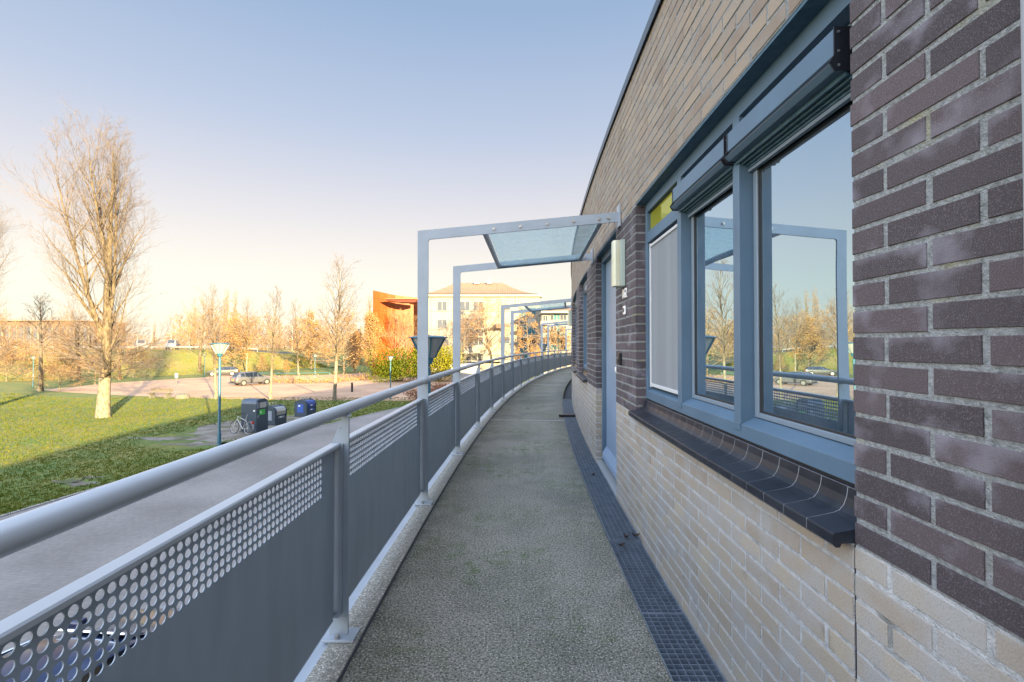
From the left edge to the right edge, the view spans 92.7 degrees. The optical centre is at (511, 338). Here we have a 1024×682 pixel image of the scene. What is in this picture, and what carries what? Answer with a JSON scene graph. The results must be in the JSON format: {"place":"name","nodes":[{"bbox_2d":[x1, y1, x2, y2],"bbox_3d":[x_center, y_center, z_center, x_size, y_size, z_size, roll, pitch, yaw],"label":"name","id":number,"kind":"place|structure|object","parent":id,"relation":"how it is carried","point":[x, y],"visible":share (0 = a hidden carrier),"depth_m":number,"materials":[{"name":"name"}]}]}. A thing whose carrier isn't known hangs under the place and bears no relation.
{"place":"outdoors","nodes":[
{"label":"outdoors","id":0,"kind":"place"},
{"bbox_2d":[0,349,348,381],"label":"embankment","id":1,"kind":"structure","parent":0,"point":[194,369],"depth_m":89.18,"materials":[{"name":"green plant"}]},
{"bbox_2d":[0,349,38,381],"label":"russet bush","id":2,"kind":"object","parent":1,"relation":"on","point":[9,356],"visible":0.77,"depth_m":66.47,"materials":[{"name":"brown plant"}]},
{"bbox_2d":[12,346,257,351],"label":"guard rail","id":3,"kind":"object","parent":1,"relation":"on","point":[152,347],"visible":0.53,"depth_m":99.81,"materials":[{"name":"silver metal"}]},
{"bbox_2d":[32,375,483,400],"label":"road","id":4,"kind":"structure","parent":0,"point":[201,387],"depth_m":55.28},
{"bbox_2d":[18,362,87,391],"bbox_3d":[-48.255,4.021,51.693,5.741,3.205,4.982,0,-1,-25],"label":"russet bush","id":5,"kind":"object","parent":4,"relation":"on","point":[57,372],"visible":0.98,"depth_m":51.50,"materials":[{"name":"brown plant"}]},
{"bbox_2d":[62,354,135,384],"bbox_3d":[-51.119,3.635,60.680,7.572,4.227,6.570,1,-1,-34],"label":"russet bush","id":6,"kind":"object","parent":4,"relation":"on","point":[91,366],"visible":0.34,"depth_m":60.48,"materials":[{"name":"brown plant"}]},
{"bbox_2d":[230,371,272,385],"bbox_3d":[-32.228,4.906,60.576,2.120,1.650,4.572,-1,-1,37],"label":"parked car","id":7,"kind":"object","parent":4,"relation":"on","point":[242,378],"visible":0.95,"depth_m":59.47,"materials":[{"name":"silver metal"}]},
{"bbox_2d":[251,284,291,399],"bbox_3d":[-21.734,0.217,44.248,3.538,10.614,3.609,0,-1,-23],"label":"bare tree","id":8,"kind":"object","parent":4,"relation":"on","point":[272,351],"visible":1,"depth_m":44.12,"materials":[{"name":"brown plant"}]},
{"bbox_2d":[307,251,365,399],"bbox_3d":[-16.110,-1.132,43.725,5.794,13.295,5.890,0,-1,14],"label":"bare tree","id":9,"kind":"object","parent":4,"relation":"on","point":[337,339],"visible":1,"depth_m":43.49,"materials":[{"name":"brown plant"}]},
{"bbox_2d":[450,363,477,380],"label":"parked car","id":10,"kind":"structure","parent":4,"relation":"on","point":[467,372],"depth_m":66.02,"materials":[{"name":"grey metal"}]},
{"bbox_2d":[194,415,340,441],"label":"worn paving","id":11,"kind":"structure","parent":0,"point":[225,426],"depth_m":28.73,"materials":[{"name":"grey concrete"}]},
{"bbox_2d":[190,430,249,434],"bbox_3d":[-16.074,5.276,27.417,4.608,0.001,1.273,0,-1,0],"label":"soil patch","id":12,"kind":"object","parent":11,"relation":"on","point":[214,432],"visible":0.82,"depth_m":27.40,"materials":[{"name":"soil"}]},
{"bbox_2d":[230,413,253,434],"bbox_3d":[-14.906,4.709,27.050,1.867,1.154,0.598,0,-1,24],"label":"bicycle","id":13,"kind":"object","parent":11,"relation":"on","point":[244,426],"visible":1,"depth_m":26.91,"materials":[{"name":"black metal"}]},
{"bbox_2d":[241,398,267,432],"bbox_3d":[-14.605,4.338,27.769,1.090,1.860,0.864,0,-1,16],"label":"waste container","id":14,"kind":"object","parent":11,"relation":"on","point":[255,410],"visible":0.95,"depth_m":27.43,"materials":[{"name":"grey metal"}]},
{"bbox_2d":[268,402,286,424],"bbox_3d":[-14.740,4.633,30.334,1.020,1.342,0.987,0,-1,16],"label":"waste container","id":15,"kind":"object","parent":11,"relation":"on","point":[277,414],"visible":0.91,"depth_m":29.96,"materials":[{"name":"silver metal"}]},
{"bbox_2d":[294,396,315,416],"bbox_3d":[-14.308,4.682,33.857,1.020,1.342,0.987,0,-1,16],"label":"waste container","id":16,"kind":"object","parent":11,"relation":"on","point":[303,407],"visible":0.98,"depth_m":33.45,"materials":[{"name":"blue plastic"}]},
{"bbox_2d":[248,349,289,353],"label":"dyke road","id":17,"kind":"structure","parent":0,"point":[270,351],"depth_m":109.80,"materials":[{"name":"grey asphalt"}]},
{"bbox_2d":[165,339,179,349],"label":"parked van","id":18,"kind":"object","parent":17,"relation":"on","point":[173,343],"visible":0.67,"depth_m":101.12,"materials":[{"name":"white paint"}]},
{"bbox_2d":[0,348,539,514],"bbox_3d":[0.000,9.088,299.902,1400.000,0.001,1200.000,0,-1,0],"label":"ground","id":19,"kind":"structure","parent":0,"point":[19,387],"depth_m":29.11,"materials":[{"name":"green plant"}]},
{"bbox_2d":[0,307,28,355],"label":"bare tree","id":20,"kind":"object","parent":19,"relation":"on","point":[3,332],"visible":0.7,"depth_m":77.35,"materials":[{"name":"brown plant"}]},
{"bbox_2d":[0,183,36,390],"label":"bare tree","id":21,"kind":"object","parent":19,"relation":"on","point":[1,327],"visible":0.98,"depth_m":36.14,"materials":[{"name":"brown plant"}]},
{"bbox_2d":[0,336,43,362],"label":"russet bush","id":22,"kind":"object","parent":19,"relation":"on","point":[17,353],"visible":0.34,"depth_m":78.27,"materials":[{"name":"brown plant"}]},
{"bbox_2d":[19,293,66,390],"bbox_3d":[-50.077,0.294,52.581,3.685,10.689,4.323,-1,-1,43],"label":"bare tree","id":23,"kind":"object","parent":19,"relation":"on","point":[40,388],"visible":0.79,"depth_m":52.05,"materials":[{"name":"brown plant"}]},
{"bbox_2d":[6,337,92,378],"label":"russet bush","id":24,"kind":"object","parent":19,"relation":"on","point":[44,355],"visible":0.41,"depth_m":69.82,"materials":[{"name":"brown plant"}]},
{"bbox_2d":[31,312,88,361],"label":"bare tree","id":25,"kind":"object","parent":19,"relation":"on","point":[58,329],"visible":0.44,"depth_m":79.23,"materials":[{"name":"brown plant"}]},
{"bbox_2d":[0,320,126,348],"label":"long building","id":26,"kind":"structure","parent":19,"relation":"on","point":[31,331],"depth_m":132.00,"materials":[{"name":"brick"}]},
{"bbox_2d":[37,350,90,381],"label":"russet bush","id":27,"kind":"object","parent":19,"relation":"on","point":[64,361],"visible":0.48,"depth_m":65.13,"materials":[{"name":"brown plant"}]},
{"bbox_2d":[42,310,98,379],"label":"bare tree","id":28,"kind":"object","parent":19,"relation":"on","point":[74,332],"visible":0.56,"depth_m":69.05,"materials":[{"name":"brown plant"}]},
{"bbox_2d":[57,481,99,486],"bbox_3d":[-15.408,5.133,17.227,1.588,0.001,0.650,0,-1,0],"label":"soil patch","id":29,"kind":"object","parent":19,"relation":"on","point":[71,484],"visible":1,"depth_m":17.29,"materials":[{"name":"soil"}]},
{"bbox_2d":[0,91,199,417],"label":"bare tree","id":30,"kind":"object","parent":19,"relation":"on","point":[105,356],"visible":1,"depth_m":32.78,"materials":[{"name":"brown plant"}]},
{"bbox_2d":[70,312,135,349],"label":"bare tree","id":31,"kind":"object","parent":19,"relation":"on","point":[112,331],"visible":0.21,"depth_m":83.52,"materials":[{"name":"brown plant"}]},
{"bbox_2d":[91,309,149,379],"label":"bare tree","id":32,"kind":"object","parent":19,"relation":"on","point":[119,376],"visible":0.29,"depth_m":68.85,"materials":[{"name":"brown plant"}]},
{"bbox_2d":[116,346,164,374],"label":"russet bush","id":33,"kind":"object","parent":19,"relation":"on","point":[137,359],"visible":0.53,"depth_m":75.11,"materials":[{"name":"brown plant"}]},
{"bbox_2d":[147,388,172,398],"bbox_3d":[-32.633,5.082,45.265,2.200,0.900,0.590,0,-1,6],"label":"park bench","id":34,"kind":"object","parent":19,"relation":"on","point":[167,395],"visible":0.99,"depth_m":45.39,"materials":[{"name":"brown wood"}]},
{"bbox_2d":[161,313,196,348],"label":"bare tree","id":35,"kind":"object","parent":19,"relation":"on","point":[179,319],"visible":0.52,"depth_m":171.41,"materials":[{"name":"brown plant"}]},
{"bbox_2d":[169,314,206,348],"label":"bare tree","id":36,"kind":"object","parent":19,"relation":"on","point":[189,325],"visible":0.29,"depth_m":160.32,"materials":[{"name":"brown plant"}]},
{"bbox_2d":[134,436,241,440],"bbox_3d":[-17.747,5.251,25.660,6.971,0.001,1.356,0,-1,0],"label":"soil patch","id":37,"kind":"object","parent":19,"relation":"on","point":[202,438],"visible":0.95,"depth_m":25.64,"materials":[{"name":"soil"}]},
{"bbox_2d":[156,441,228,446],"bbox_3d":[-15.750,5.231,24.218,4.021,0.001,1.332,0,-1,0],"label":"soil patch","id":38,"kind":"object","parent":19,"relation":"on","point":[194,443],"visible":0.77,"depth_m":24.33,"materials":[{"name":"brown soil"}]},
{"bbox_2d":[171,297,224,371],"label":"bare tree","id":39,"kind":"object","parent":19,"relation":"on","point":[200,346],"visible":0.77,"depth_m":85.02,"materials":[{"name":"brown plant"}]},
{"bbox_2d":[184,312,215,348],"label":"bare tree","id":40,"kind":"object","parent":19,"relation":"on","point":[192,331],"visible":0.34,"depth_m":145.32,"materials":[{"name":"brown plant"}]},
{"bbox_2d":[186,284,241,398],"bbox_3d":[-26.721,0.130,44.565,4.456,10.793,4.530,0,-1,-11],"label":"bare tree","id":41,"kind":"object","parent":19,"relation":"on","point":[213,332],"visible":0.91,"depth_m":44.34,"materials":[{"name":"brown plant"}]},
{"bbox_2d":[210,343,229,445],"bbox_3d":[-13.150,2.697,21.965,0.860,5.020,0.860,0,-1,0],"label":"street lamp","id":42,"kind":"object","parent":19,"relation":"on","point":[220,349],"visible":0.96,"depth_m":21.91,"materials":[{"name":"metal"}]},
{"bbox_2d":[222,290,233,351],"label":"poplar tree","id":43,"kind":"object","parent":19,"relation":"on","point":[226,315],"visible":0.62,"depth_m":99.80,"materials":[{"name":"brown plant"}]},
{"bbox_2d":[230,291,241,347],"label":"poplar tree","id":44,"kind":"object","parent":19,"relation":"on","point":[234,311],"visible":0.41,"depth_m":101.86,"materials":[{"name":"brown plant"}]},
{"bbox_2d":[231,316,272,350],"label":"beech tree","id":45,"kind":"object","parent":19,"relation":"on","point":[258,348],"visible":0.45,"depth_m":112.62,"materials":[{"name":"orange plant"}]},
{"bbox_2d":[0,387,515,651],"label":"lane","id":46,"kind":"structure","parent":19,"relation":"on","point":[32,574],"depth_m":12.78,"materials":[{"name":"grey concrete"}]},
{"bbox_2d":[1,605,179,681],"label":"parked car","id":47,"kind":"object","parent":46,"relation":"on","point":[24,658],"visible":0.07,"depth_m":5.56,"materials":[{"name":"blue paint"}]},
{"bbox_2d":[0,386,517,516],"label":"lane kerb","id":48,"kind":"structure","parent":46,"relation":"on","point":[26,508],"depth_m":15.59,"materials":[{"name":"concrete"}]},
{"bbox_2d":[408,335,447,393],"bbox_3d":[-1.800,2.436,10.467,0.860,5.020,0.860,0,-1,10],"label":"street lamp","id":49,"kind":"object","parent":46,"relation":"on","point":[435,343],"visible":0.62,"depth_m":10.38,"materials":[{"name":"metal"}]},
{"bbox_2d":[269,373,311,382],"bbox_3d":[-29.221,5.149,63.985,5.599,1.623,3.351,0,-1,16],"label":"hedge","id":50,"kind":"object","parent":19,"relation":"on","point":[287,380],"visible":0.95,"depth_m":63.59,"materials":[{"name":"brown plant"}]},
{"bbox_2d":[299,371,340,383],"bbox_3d":[-25.041,5.109,63.870,5.146,1.688,3.207,0,-1,-29],"label":"hedge","id":51,"kind":"object","parent":19,"relation":"on","point":[325,381],"visible":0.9,"depth_m":63.83,"materials":[{"name":"brown plant"}]},
{"bbox_2d":[338,372,379,381],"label":"hedge","id":52,"kind":"object","parent":19,"relation":"on","point":[357,378],"visible":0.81,"depth_m":67.16,"materials":[{"name":"brown plant"}]},
{"bbox_2d":[373,291,417,373],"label":"orange building","id":53,"kind":"structure","parent":19,"relation":"on","point":[384,304],"depth_m":84.13,"materials":[{"name":"brown"}]},
{"bbox_2d":[362,343,434,382],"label":"laurel bush","id":54,"kind":"object","parent":19,"relation":"on","point":[400,367],"visible":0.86,"depth_m":65.35,"materials":[{"name":"green plant"}]},
{"bbox_2d":[380,307,442,357],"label":"bare tree","id":55,"kind":"object","parent":19,"relation":"on","point":[406,329],"visible":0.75,"depth_m":80.93,"materials":[{"name":"orange plant"}]},
{"bbox_2d":[403,388,444,404],"bbox_3d":[-7.177,4.815,41.083,3.978,1.404,4.844,0,-1,0],"label":"shrub","id":56,"kind":"object","parent":19,"relation":"on","point":[412,393],"visible":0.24,"depth_m":40.50,"materials":[{"name":"brown plant"}]},
{"bbox_2d":[411,345,465,381],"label":"laurel bush","id":57,"kind":"object","parent":19,"relation":"on","point":[442,361],"visible":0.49,"depth_m":65.49,"materials":[{"name":"green plant"}]},
{"bbox_2d":[436,313,482,361],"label":"bare tree","id":58,"kind":"object","parent":19,"relation":"on","point":[463,327],"visible":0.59,"depth_m":76.95,"materials":[{"name":"brown plant"}]},
{"bbox_2d":[460,297,517,362],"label":"bare tree","id":59,"kind":"object","parent":19,"relation":"on","point":[483,320],"visible":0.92,"depth_m":76.58,"materials":[{"name":"brown plant"}]},
{"bbox_2d":[510,307,544,358],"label":"tree","id":60,"kind":"object","parent":19,"relation":"on","point":[521,330],"visible":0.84,"depth_m":66.40,"materials":[{"name":"brown plant"}]},
{"bbox_2d":[520,323,570,368],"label":"bare shrub","id":61,"kind":"object","parent":19,"relation":"on","point":[554,333],"visible":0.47,"depth_m":74.51,"materials":[{"name":"brown plant"}]},
{"bbox_2d":[539,308,571,374],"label":"apartment building","id":62,"kind":"structure","parent":19,"relation":"on","point":[556,315],"depth_m":75.98,"materials":[{"name":"grey"}]},
{"bbox_2d":[550,314,566,319],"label":"window","id":63,"kind":"structure","parent":62,"relation":"in","point":[552,316],"depth_m":76.00,"materials":[{"name":"grey glass"}]},
{"bbox_2d":[570,0,1023,681],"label":"brick building","id":64,"kind":"structure","parent":19,"relation":"on","point":[798,412],"depth_m":1.40,"materials":[{"name":"brick"},{"name":"glass"},{"name":"painted metal"}]},
{"bbox_2d":[576,279,586,382],"bbox_3d":[1.059,-0.139,6.962,0.210,1.433,1.404,0,-1,4],"label":"window","id":65,"kind":"structure","parent":64,"relation":"in","point":[582,376],"depth_m":7.60,"materials":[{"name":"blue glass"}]},
{"bbox_2d":[596,247,616,497],"bbox_3d":[0.973,0.234,4.679,0.170,2.243,1.263,0,-1,2],"label":"door","id":66,"kind":"structure","parent":64,"relation":"in","point":[607,465],"depth_m":5.01,"materials":[{"name":"blue metal"}]},
{"bbox_2d":[611,239,625,287],"bbox_3d":[0.806,-0.565,3.708,0.091,0.350,0.121,0,-1,0],"label":"wall lamp","id":67,"kind":"object","parent":64,"relation":"attached to","point":[618,279],"visible":1,"depth_m":3.65,"materials":[{"name":"grey plastic"}]},
{"bbox_2d":[628,0,856,547],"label":"window","id":68,"kind":"structure","parent":64,"relation":"in","point":[749,259],"depth_m":1.72,"materials":[{"name":"blue glass"}]},
{"bbox_2d":[1020,0,1023,222],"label":"drainpipe","id":69,"kind":"object","parent":64,"relation":"attached to","point":[1022,38],"visible":1,"depth_m":0.69,"materials":[{"name":"metal"}]},
{"bbox_2d":[208,367,378,382],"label":"parking area","id":70,"kind":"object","parent":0,"point":[301,376],"visible":0.21,"depth_m":76.45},
{"bbox_2d":[206,366,239,375],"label":"parked car","id":71,"kind":"object","parent":70,"relation":"on","point":[231,370],"visible":0.84,"depth_m":78.33,"materials":[{"name":"grey paint"}]},
{"bbox_2d":[210,316,257,366],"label":"beech tree","id":72,"kind":"object","parent":70,"relation":"on","point":[236,344],"visible":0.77,"depth_m":86.44,"materials":[{"name":"orange plant"}]},
{"bbox_2d":[259,315,291,348],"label":"bare tree","id":73,"kind":"object","parent":70,"relation":"on","point":[276,334],"visible":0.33,"depth_m":149.39,"materials":[{"name":"beige plant"}]},
{"bbox_2d":[284,297,311,379],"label":"bare tree","id":74,"kind":"object","parent":70,"relation":"on","point":[296,331],"visible":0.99,"depth_m":65.93,"materials":[{"name":"brown plant"}]},
{"bbox_2d":[308,308,366,375],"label":"beech tree","id":75,"kind":"object","parent":70,"relation":"on","point":[343,342],"visible":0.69,"depth_m":77.24,"materials":[{"name":"brown plant"}]},
{"bbox_2d":[356,310,385,375],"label":"beech tree","id":76,"kind":"object","parent":70,"relation":"on","point":[370,333],"visible":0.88,"depth_m":74.40,"materials":[{"name":"orange plant"}]},
{"bbox_2d":[258,368,370,375],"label":"grass mound","id":77,"kind":"object","parent":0,"point":[309,371],"depth_m":85.91,"materials":[{"name":"green plant"}]},
{"bbox_2d":[234,298,262,371],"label":"bare tree","id":78,"kind":"object","parent":77,"relation":"on","point":[247,339],"visible":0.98,"depth_m":86.05,"materials":[{"name":"brown plant"}]},
{"bbox_2d":[286,309,331,368],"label":"beech tree","id":79,"kind":"object","parent":77,"relation":"on","point":[310,327],"visible":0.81,"depth_m":89.56,"materials":[{"name":"brown plant"}]},
{"bbox_2d":[345,330,363,372],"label":"beech tree","id":80,"kind":"object","parent":77,"relation":"on","point":[357,334],"visible":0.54,"depth_m":85.95,"materials":[{"name":"brown plant"}]},
{"bbox_2d":[0,0,655,347],"label":"sky","id":81,"kind":"structure","parent":0,"point":[276,137],"materials":[{"name":"blue"}]},
{"bbox_2d":[428,279,541,373],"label":"apartment building","id":82,"kind":"structure","parent":0,"point":[440,308],"depth_m":82.03,"materials":[{"name":"grey"}]},
{"bbox_2d":[437,301,446,310],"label":"window","id":83,"kind":"structure","parent":82,"relation":"in","point":[441,305],"depth_m":82.04,"materials":[{"name":"grey glass"}]},
{"bbox_2d":[437,319,446,328],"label":"window","id":84,"kind":"structure","parent":82,"relation":"in","point":[441,323],"depth_m":82.00,"materials":[{"name":"grey glass"}]},
{"bbox_2d":[460,301,469,310],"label":"window","id":85,"kind":"structure","parent":82,"relation":"in","point":[464,305],"depth_m":82.04,"materials":[{"name":"grey glass"}]},
{"bbox_2d":[460,318,482,327],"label":"window","id":86,"kind":"structure","parent":82,"relation":"in","point":[474,321],"depth_m":82.00,"materials":[{"name":"grey"}]},
{"bbox_2d":[460,329,482,335],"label":"window","id":87,"kind":"structure","parent":82,"relation":"in","point":[464,330],"depth_m":81.98,"materials":[{"name":"grey"}]},
{"bbox_2d":[460,337,482,344],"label":"window","id":88,"kind":"structure","parent":82,"relation":"in","point":[478,343],"depth_m":81.96,"materials":[{"name":"grey"}]},
{"bbox_2d":[460,353,482,364],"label":"window","id":89,"kind":"structure","parent":82,"relation":"in","point":[478,357],"depth_m":81.92,"materials":[{"name":"grey"}]},
{"bbox_2d":[520,318,535,326],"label":"window","id":90,"kind":"structure","parent":82,"relation":"in","point":[530,320],"depth_m":82.00,"materials":[{"name":"grey"}]},
{"bbox_2d":[340,367,671,681],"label":"walkway","id":91,"kind":"structure","parent":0,"point":[510,570],"depth_m":2.59,"materials":[{"name":"grey concrete"}]},
{"bbox_2d":[0,350,571,681],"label":"gallery railing","id":92,"kind":"object","parent":91,"relation":"on","point":[277,606],"visible":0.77,"depth_m":1.50,"materials":[{"name":"metal"}]},
{"bbox_2d":[305,367,567,681],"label":"walkway kerb","id":93,"kind":"structure","parent":91,"relation":"on","point":[331,663],"depth_m":2.64,"materials":[{"name":"grey concrete"}]},
{"bbox_2d":[415,204,620,504],"bbox_3d":[0.080,0.143,4.755,1.689,2.356,1.904,0,-1,0],"label":"canopy frame","id":94,"kind":"object","parent":93,"relation":"on","point":[484,230],"visible":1,"depth_m":3.89,"materials":[{"name":"paint"}]},
{"bbox_2d":[500,296,571,400],"bbox_3d":[0.649,0.244,11.976,1.618,2.356,1.971,0,-1,7],"label":"door canopy","id":95,"kind":"object","parent":93,"relation":"on","point":[528,309],"visible":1,"depth_m":11.13,"materials":[{"name":"metal"}]},
{"bbox_2d":[541,321,567,374],"bbox_3d":[2.183,0.372,21.120,1.618,2.356,1.971,0,-1,12],"label":"door canopy","id":96,"kind":"object","parent":93,"relation":"on","point":[557,323],"visible":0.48,"depth_m":20.37,"materials":[{"name":"metal"}]},
{"bbox_2d":[565,328,571,367],"bbox_3d":[4.052,0.472,28.300,1.618,2.356,1.971,0,-1,17],"label":"glass canopy","id":97,"kind":"object","parent":93,"relation":"on","point":[566,344],"visible":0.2,"depth_m":27.62,"materials":[{"name":"paint"}]},
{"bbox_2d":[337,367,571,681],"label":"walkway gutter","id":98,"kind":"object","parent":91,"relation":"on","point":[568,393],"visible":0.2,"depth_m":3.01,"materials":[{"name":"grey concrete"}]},
{"bbox_2d":[563,407,575,418],"bbox_3d":[1.067,1.405,9.149,0.207,0.030,1.568,0,-1,5],"label":"drain grate","id":99,"kind":"object","parent":91,"relation":"on","point":[568,410],"visible":0.73,"depth_m":9.33,"materials":[{"name":"grey metal"}]},
{"bbox_2d":[564,419,582,437],"bbox_3d":[0.942,1.383,7.579,0.207,0.030,1.568,0,-1,4],"label":"drain grate","id":100,"kind":"object","parent":91,"relation":"on","point":[572,427],"visible":0.91,"depth_m":7.46,"materials":[{"name":"grey metal"}]},
{"bbox_2d":[569,436,595,464],"bbox_3d":[0.844,1.361,6.006,0.207,0.030,1.568,0,-1,3],"label":"drain grate","id":101,"kind":"object","parent":91,"relation":"on","point":[581,450],"visible":0.91,"depth_m":5.89,"materials":[{"name":"grey metal"}]},
{"bbox_2d":[578,463,616,500],"bbox_3d":[0.780,1.337,4.607,0.210,0.030,1.218,0,-1,2],"label":"drain grate","id":102,"kind":"object","parent":91,"relation":"on","point":[597,486],"visible":0.92,"depth_m":4.50,"materials":[{"name":"grey metal"}]},
{"bbox_2d":[592,499,640,543],"bbox_3d":[0.743,1.321,3.571,0.205,0.030,0.848,0,-1,2],"label":"drain grate","id":103,"kind":"object","parent":91,"relation":"on","point":[616,524],"visible":0.98,"depth_m":3.48,"materials":[{"name":"grey metal"}]},
{"bbox_2d":[610,543,683,613],"bbox_3d":[0.724,1.327,2.732,0.219,0.030,0.816,0,-1,0],"label":"drain grate","id":104,"kind":"object","parent":91,"relation":"on","point":[649,589],"visible":0.84,"depth_m":2.66,"materials":[{"name":"grey metal"}]},
{"bbox_2d":[641,613,725,681],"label":"drain grate","id":105,"kind":"object","parent":91,"relation":"on","point":[685,656],"visible":0.9,"depth_m":2.05,"materials":[{"name":"grey metal"}]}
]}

